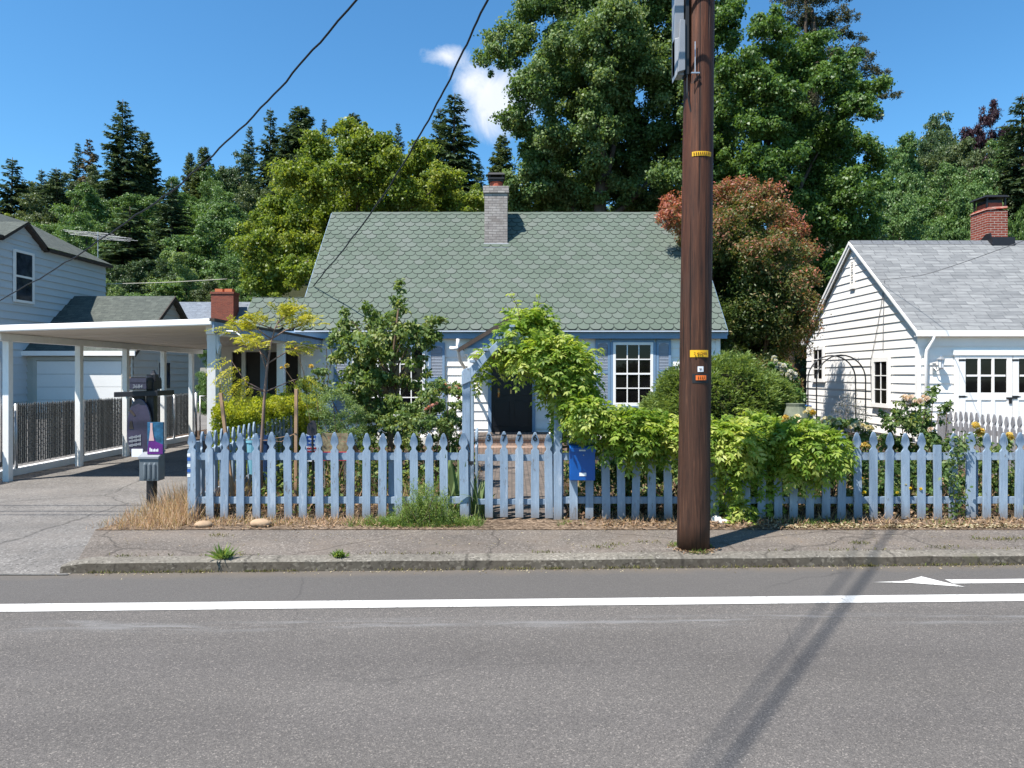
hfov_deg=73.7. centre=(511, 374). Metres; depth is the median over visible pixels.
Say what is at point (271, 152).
spruce tree
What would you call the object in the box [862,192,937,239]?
leafy tree
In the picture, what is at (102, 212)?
leafy tree
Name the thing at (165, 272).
leafy tree
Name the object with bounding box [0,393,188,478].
chain link fence
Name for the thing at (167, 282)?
garden wire
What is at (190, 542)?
pavement
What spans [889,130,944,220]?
leafy tree
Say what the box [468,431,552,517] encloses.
picket gate
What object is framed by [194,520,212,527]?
stone
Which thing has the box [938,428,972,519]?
climbing vine
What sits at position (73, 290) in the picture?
two storey house
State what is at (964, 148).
leafy tree
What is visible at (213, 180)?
leafy tree
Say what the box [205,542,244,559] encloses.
kerb weed
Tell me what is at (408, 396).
window
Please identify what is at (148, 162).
tree
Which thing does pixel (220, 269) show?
leafy tree
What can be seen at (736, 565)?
gutter weeds
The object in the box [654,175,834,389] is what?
photinia shrub
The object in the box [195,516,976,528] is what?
verge weeds
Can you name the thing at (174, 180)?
leafy tree
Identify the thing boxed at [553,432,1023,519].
picket fence
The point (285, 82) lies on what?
service cable
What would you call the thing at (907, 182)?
leafy tree
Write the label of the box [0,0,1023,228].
sky
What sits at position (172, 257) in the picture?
leafy tree
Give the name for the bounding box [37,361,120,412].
garage door
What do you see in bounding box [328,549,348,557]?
kerb weed
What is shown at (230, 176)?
leafy tree
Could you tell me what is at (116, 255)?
spruce tree
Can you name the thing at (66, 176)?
leafy tree
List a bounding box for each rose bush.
[280,339,408,469]
[376,375,461,489]
[781,406,887,507]
[862,421,1015,508]
[876,384,960,494]
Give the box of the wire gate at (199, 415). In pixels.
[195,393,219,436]
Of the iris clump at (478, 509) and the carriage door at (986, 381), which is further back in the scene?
the carriage door at (986, 381)
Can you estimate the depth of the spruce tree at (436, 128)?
83.87 m
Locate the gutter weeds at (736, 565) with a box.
[88,533,1023,573]
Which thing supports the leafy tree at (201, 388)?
on the neighbour driveway at (203, 422)
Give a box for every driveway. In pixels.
[0,413,219,469]
[0,441,309,574]
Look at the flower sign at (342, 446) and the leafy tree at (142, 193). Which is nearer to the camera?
the flower sign at (342, 446)
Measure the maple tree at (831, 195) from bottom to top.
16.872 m
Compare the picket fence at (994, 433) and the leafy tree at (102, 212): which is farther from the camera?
the leafy tree at (102, 212)
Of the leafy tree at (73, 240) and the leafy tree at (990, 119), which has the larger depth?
the leafy tree at (990, 119)
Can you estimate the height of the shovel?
1.099 m
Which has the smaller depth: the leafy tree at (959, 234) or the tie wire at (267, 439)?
the tie wire at (267, 439)
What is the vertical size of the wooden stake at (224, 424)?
1.330 m
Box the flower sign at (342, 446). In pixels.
[322,433,347,504]
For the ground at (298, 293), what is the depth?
81.27 m
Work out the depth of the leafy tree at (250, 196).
83.45 m
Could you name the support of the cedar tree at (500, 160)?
on the ground at (298, 293)
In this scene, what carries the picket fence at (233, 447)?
on the verge
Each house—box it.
[0,214,204,412]
[179,289,249,382]
[221,172,727,452]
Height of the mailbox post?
1.704 m
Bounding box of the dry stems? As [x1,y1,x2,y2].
[214,461,1014,514]
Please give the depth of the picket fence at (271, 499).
7.48 m
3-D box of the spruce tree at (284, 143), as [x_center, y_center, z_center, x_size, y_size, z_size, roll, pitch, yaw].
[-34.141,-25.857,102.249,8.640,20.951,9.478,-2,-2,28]
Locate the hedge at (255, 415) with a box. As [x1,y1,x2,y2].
[209,392,325,490]
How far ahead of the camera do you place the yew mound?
11.11 m
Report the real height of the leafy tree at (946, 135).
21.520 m
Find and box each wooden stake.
[219,393,235,506]
[294,389,297,512]
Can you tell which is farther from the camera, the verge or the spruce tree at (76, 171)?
the spruce tree at (76, 171)
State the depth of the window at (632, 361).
15.55 m
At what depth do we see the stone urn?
9.49 m
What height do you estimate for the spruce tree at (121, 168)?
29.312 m
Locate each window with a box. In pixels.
[13,249,34,303]
[157,361,170,389]
[353,345,424,416]
[613,342,652,405]
[811,346,824,381]
[870,357,890,407]
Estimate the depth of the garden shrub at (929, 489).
7.88 m
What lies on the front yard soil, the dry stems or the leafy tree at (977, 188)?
the dry stems
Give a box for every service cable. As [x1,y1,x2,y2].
[0,0,357,300]
[313,0,488,285]
[880,240,1023,279]
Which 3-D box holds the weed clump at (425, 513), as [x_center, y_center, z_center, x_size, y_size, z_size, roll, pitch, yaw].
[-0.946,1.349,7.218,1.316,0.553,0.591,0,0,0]
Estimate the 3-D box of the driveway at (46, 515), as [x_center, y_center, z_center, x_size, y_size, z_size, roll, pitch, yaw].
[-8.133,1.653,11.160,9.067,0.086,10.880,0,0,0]
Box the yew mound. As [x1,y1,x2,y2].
[638,348,810,421]
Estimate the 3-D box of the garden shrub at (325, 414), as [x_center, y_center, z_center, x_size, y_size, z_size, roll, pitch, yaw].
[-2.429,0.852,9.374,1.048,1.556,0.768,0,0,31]
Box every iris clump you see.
[419,449,465,515]
[457,466,494,518]
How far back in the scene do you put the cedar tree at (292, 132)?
103.93 m
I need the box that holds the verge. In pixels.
[96,510,1023,529]
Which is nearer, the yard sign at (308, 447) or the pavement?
the pavement
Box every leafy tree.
[10,192,59,233]
[17,171,81,216]
[31,187,98,244]
[48,210,125,261]
[59,181,148,252]
[81,164,101,215]
[105,258,153,293]
[105,278,126,295]
[116,192,175,261]
[119,179,162,247]
[122,281,194,301]
[136,258,197,300]
[142,249,204,301]
[154,176,192,235]
[157,217,245,283]
[176,190,210,266]
[188,185,249,278]
[189,276,220,301]
[194,350,220,415]
[196,165,238,200]
[209,150,261,213]
[210,252,261,297]
[225,184,275,247]
[232,286,259,301]
[260,153,300,197]
[468,183,482,210]
[794,340,806,385]
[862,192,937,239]
[865,145,929,236]
[874,227,887,239]
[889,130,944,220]
[898,128,958,191]
[904,196,963,239]
[907,219,954,239]
[916,110,988,170]
[916,136,978,239]
[931,146,1023,235]
[933,160,1015,238]
[946,227,970,240]
[950,187,1015,237]
[955,99,1017,180]
[983,132,1023,180]
[1008,205,1023,239]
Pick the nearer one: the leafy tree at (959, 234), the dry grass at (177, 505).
the dry grass at (177, 505)
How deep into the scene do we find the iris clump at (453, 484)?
7.78 m
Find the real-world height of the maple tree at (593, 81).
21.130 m
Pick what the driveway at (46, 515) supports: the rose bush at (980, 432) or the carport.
the carport
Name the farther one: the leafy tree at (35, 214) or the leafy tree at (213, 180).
the leafy tree at (213, 180)
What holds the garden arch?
on the front yard soil
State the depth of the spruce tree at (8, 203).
99.99 m
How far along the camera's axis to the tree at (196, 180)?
111.02 m
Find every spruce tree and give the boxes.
[0,157,30,215]
[24,169,47,218]
[37,168,72,224]
[64,143,83,197]
[75,138,102,205]
[82,100,159,229]
[88,207,165,293]
[142,182,206,301]
[223,126,259,261]
[245,107,279,262]
[268,133,294,224]
[320,119,331,149]
[387,123,405,209]
[429,93,486,209]
[430,109,451,161]
[474,159,486,184]
[991,93,1023,233]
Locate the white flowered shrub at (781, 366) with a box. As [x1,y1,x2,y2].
[766,355,813,417]
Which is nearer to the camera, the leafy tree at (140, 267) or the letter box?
the letter box
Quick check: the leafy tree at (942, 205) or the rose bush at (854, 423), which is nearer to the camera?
the rose bush at (854, 423)
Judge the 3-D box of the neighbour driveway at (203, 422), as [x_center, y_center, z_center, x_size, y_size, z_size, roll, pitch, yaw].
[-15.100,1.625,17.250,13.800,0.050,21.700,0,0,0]
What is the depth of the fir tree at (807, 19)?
35.78 m
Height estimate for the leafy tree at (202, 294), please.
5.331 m
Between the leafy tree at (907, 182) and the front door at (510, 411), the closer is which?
the front door at (510, 411)
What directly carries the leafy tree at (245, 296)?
on the ground at (298, 293)
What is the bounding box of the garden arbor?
[459,325,561,519]
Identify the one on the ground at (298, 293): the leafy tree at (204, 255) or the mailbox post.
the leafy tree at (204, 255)
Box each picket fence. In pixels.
[187,432,459,519]
[200,416,292,515]
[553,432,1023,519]
[937,411,1023,474]
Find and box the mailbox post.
[114,370,173,511]
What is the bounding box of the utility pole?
[664,0,721,553]
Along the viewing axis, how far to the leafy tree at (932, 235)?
39.73 m
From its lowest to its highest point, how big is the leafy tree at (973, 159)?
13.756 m
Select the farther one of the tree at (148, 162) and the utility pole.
the tree at (148, 162)
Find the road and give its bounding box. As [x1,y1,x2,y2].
[0,565,1023,767]
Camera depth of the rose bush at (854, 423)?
8.43 m
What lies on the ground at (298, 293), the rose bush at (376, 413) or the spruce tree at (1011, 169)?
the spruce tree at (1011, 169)
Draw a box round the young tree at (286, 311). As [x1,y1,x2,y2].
[205,297,329,508]
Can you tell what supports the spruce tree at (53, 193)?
on the ground at (298, 293)
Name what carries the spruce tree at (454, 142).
on the ground at (298, 293)
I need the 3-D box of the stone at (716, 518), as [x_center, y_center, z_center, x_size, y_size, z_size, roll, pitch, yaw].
[2.205,1.566,7.350,0.118,0.090,0.097,0,0,0]
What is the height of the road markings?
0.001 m
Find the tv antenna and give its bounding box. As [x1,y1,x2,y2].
[66,230,136,256]
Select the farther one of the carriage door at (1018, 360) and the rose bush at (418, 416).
the carriage door at (1018, 360)
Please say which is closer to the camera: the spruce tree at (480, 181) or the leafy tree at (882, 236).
the leafy tree at (882, 236)
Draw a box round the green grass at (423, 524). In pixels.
[342,513,487,527]
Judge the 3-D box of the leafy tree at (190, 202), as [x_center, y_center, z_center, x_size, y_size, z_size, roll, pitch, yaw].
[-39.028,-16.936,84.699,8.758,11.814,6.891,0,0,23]
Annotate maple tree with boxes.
[224,116,541,302]
[470,0,744,211]
[681,0,898,371]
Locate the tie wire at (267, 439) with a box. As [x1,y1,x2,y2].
[229,432,295,441]
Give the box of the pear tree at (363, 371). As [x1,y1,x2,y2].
[325,278,448,471]
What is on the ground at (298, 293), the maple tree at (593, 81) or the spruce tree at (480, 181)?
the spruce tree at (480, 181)
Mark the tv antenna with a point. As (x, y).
(97, 234)
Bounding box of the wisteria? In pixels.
[460,293,860,524]
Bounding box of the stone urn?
[784,403,807,485]
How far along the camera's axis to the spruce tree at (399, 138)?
111.39 m
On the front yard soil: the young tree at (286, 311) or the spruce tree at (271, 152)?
the young tree at (286, 311)
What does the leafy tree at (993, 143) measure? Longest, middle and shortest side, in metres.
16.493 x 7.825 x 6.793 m
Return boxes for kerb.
[60,549,1023,572]
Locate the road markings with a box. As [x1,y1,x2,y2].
[0,576,1023,611]
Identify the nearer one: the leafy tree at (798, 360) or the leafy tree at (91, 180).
the leafy tree at (798, 360)
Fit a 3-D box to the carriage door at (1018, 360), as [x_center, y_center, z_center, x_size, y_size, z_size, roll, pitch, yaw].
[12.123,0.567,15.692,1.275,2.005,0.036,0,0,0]
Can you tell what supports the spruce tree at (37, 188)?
on the ground at (298, 293)
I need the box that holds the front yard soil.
[167,427,1013,514]
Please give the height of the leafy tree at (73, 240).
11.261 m
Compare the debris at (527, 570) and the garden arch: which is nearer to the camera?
the debris at (527, 570)
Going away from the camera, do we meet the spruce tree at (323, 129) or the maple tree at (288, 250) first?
the maple tree at (288, 250)
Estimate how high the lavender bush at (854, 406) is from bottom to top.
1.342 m
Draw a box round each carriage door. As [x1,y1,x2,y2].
[959,355,1017,442]
[1012,355,1023,433]
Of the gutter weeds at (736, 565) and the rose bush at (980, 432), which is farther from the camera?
the rose bush at (980, 432)
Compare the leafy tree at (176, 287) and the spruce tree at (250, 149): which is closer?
the leafy tree at (176, 287)
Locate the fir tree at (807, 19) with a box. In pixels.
[733,0,903,394]
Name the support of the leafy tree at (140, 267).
on the ground at (298, 293)
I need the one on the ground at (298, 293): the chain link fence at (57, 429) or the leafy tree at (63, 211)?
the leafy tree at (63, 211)
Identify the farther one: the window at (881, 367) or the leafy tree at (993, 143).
the leafy tree at (993, 143)
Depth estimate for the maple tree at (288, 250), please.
36.53 m
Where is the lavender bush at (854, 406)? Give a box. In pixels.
[828,393,872,475]
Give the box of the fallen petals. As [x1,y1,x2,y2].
[774,523,1023,528]
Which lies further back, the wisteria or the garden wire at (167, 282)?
the garden wire at (167, 282)
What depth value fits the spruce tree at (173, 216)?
61.37 m
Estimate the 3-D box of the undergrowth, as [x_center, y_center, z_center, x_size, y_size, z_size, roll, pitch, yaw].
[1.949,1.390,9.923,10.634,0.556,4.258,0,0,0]
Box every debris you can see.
[78,529,1022,575]
[667,542,719,553]
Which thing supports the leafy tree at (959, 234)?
on the ground at (298, 293)
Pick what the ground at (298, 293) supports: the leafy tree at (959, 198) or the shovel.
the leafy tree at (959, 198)
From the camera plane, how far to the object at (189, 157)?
114.65 m
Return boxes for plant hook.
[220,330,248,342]
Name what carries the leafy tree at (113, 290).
on the ground at (298, 293)
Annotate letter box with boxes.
[568,444,595,480]
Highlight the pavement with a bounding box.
[78,529,1023,572]
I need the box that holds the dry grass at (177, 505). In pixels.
[87,469,251,529]
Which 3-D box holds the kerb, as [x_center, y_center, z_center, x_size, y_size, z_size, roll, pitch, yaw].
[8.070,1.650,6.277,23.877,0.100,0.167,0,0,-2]
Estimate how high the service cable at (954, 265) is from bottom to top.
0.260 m
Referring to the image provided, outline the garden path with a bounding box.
[471,453,567,516]
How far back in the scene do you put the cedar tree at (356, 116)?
108.15 m
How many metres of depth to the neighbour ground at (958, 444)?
15.02 m
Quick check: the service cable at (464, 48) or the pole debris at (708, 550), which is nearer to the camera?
the pole debris at (708, 550)
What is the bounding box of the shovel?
[307,420,316,508]
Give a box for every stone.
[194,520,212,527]
[250,518,271,526]
[711,515,721,522]
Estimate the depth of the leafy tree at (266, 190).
101.47 m
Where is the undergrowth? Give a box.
[261,442,1014,514]
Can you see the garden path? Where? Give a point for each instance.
(511, 484)
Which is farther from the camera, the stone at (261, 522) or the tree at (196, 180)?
the tree at (196, 180)
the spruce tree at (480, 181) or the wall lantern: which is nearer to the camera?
the wall lantern
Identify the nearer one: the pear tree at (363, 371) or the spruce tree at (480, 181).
the pear tree at (363, 371)
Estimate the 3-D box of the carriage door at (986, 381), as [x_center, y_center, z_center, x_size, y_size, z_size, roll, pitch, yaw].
[10.930,0.567,15.685,1.340,2.005,0.050,0,0,0]
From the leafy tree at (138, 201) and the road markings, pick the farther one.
the leafy tree at (138, 201)
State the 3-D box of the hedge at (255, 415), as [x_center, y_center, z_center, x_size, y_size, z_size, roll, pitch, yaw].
[-3.827,0.965,11.024,0.888,1.333,3.660,0,0,0]
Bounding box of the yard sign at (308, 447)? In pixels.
[306,434,316,504]
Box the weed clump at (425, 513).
[365,478,480,527]
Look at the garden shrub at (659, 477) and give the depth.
8.07 m
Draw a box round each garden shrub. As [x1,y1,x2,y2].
[299,383,374,491]
[565,448,739,509]
[849,460,964,513]
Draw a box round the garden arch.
[807,354,865,450]
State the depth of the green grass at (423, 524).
7.18 m
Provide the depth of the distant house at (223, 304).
39.66 m
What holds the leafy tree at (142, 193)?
on the ground at (298, 293)
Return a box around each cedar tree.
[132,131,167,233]
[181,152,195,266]
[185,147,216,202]
[257,105,329,198]
[335,112,362,200]
[483,134,515,185]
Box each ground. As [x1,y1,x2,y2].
[194,407,1023,466]
[201,233,916,443]
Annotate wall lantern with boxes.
[932,356,944,373]
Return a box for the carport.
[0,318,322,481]
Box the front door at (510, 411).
[491,363,531,431]
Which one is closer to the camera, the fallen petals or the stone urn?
the fallen petals
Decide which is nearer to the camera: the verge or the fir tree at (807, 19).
the verge
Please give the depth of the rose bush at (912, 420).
8.73 m
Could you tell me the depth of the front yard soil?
8.33 m
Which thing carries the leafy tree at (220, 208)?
on the ground at (298, 293)
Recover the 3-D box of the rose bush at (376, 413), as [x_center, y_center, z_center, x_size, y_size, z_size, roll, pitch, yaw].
[-2.692,0.480,10.979,2.201,2.301,1.327,0,0,0]
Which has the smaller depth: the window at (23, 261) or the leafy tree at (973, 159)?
the window at (23, 261)
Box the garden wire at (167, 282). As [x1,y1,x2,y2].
[106,279,226,284]
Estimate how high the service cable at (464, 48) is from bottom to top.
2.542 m
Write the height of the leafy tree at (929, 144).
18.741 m
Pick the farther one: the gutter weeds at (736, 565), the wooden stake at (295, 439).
the wooden stake at (295, 439)
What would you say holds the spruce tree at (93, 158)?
on the ground at (298, 293)
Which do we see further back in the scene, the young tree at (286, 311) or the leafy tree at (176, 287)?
the leafy tree at (176, 287)
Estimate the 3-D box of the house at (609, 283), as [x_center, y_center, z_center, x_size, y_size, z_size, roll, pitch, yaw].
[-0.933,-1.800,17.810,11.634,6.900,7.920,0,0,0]
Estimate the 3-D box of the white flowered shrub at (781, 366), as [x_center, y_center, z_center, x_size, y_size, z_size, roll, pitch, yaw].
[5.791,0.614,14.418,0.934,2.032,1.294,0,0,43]
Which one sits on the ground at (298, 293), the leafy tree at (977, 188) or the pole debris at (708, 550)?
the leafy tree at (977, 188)
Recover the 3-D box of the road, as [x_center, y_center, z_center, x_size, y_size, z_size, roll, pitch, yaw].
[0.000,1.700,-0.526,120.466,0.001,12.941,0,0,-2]
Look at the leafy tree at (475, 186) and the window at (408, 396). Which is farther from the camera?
the leafy tree at (475, 186)

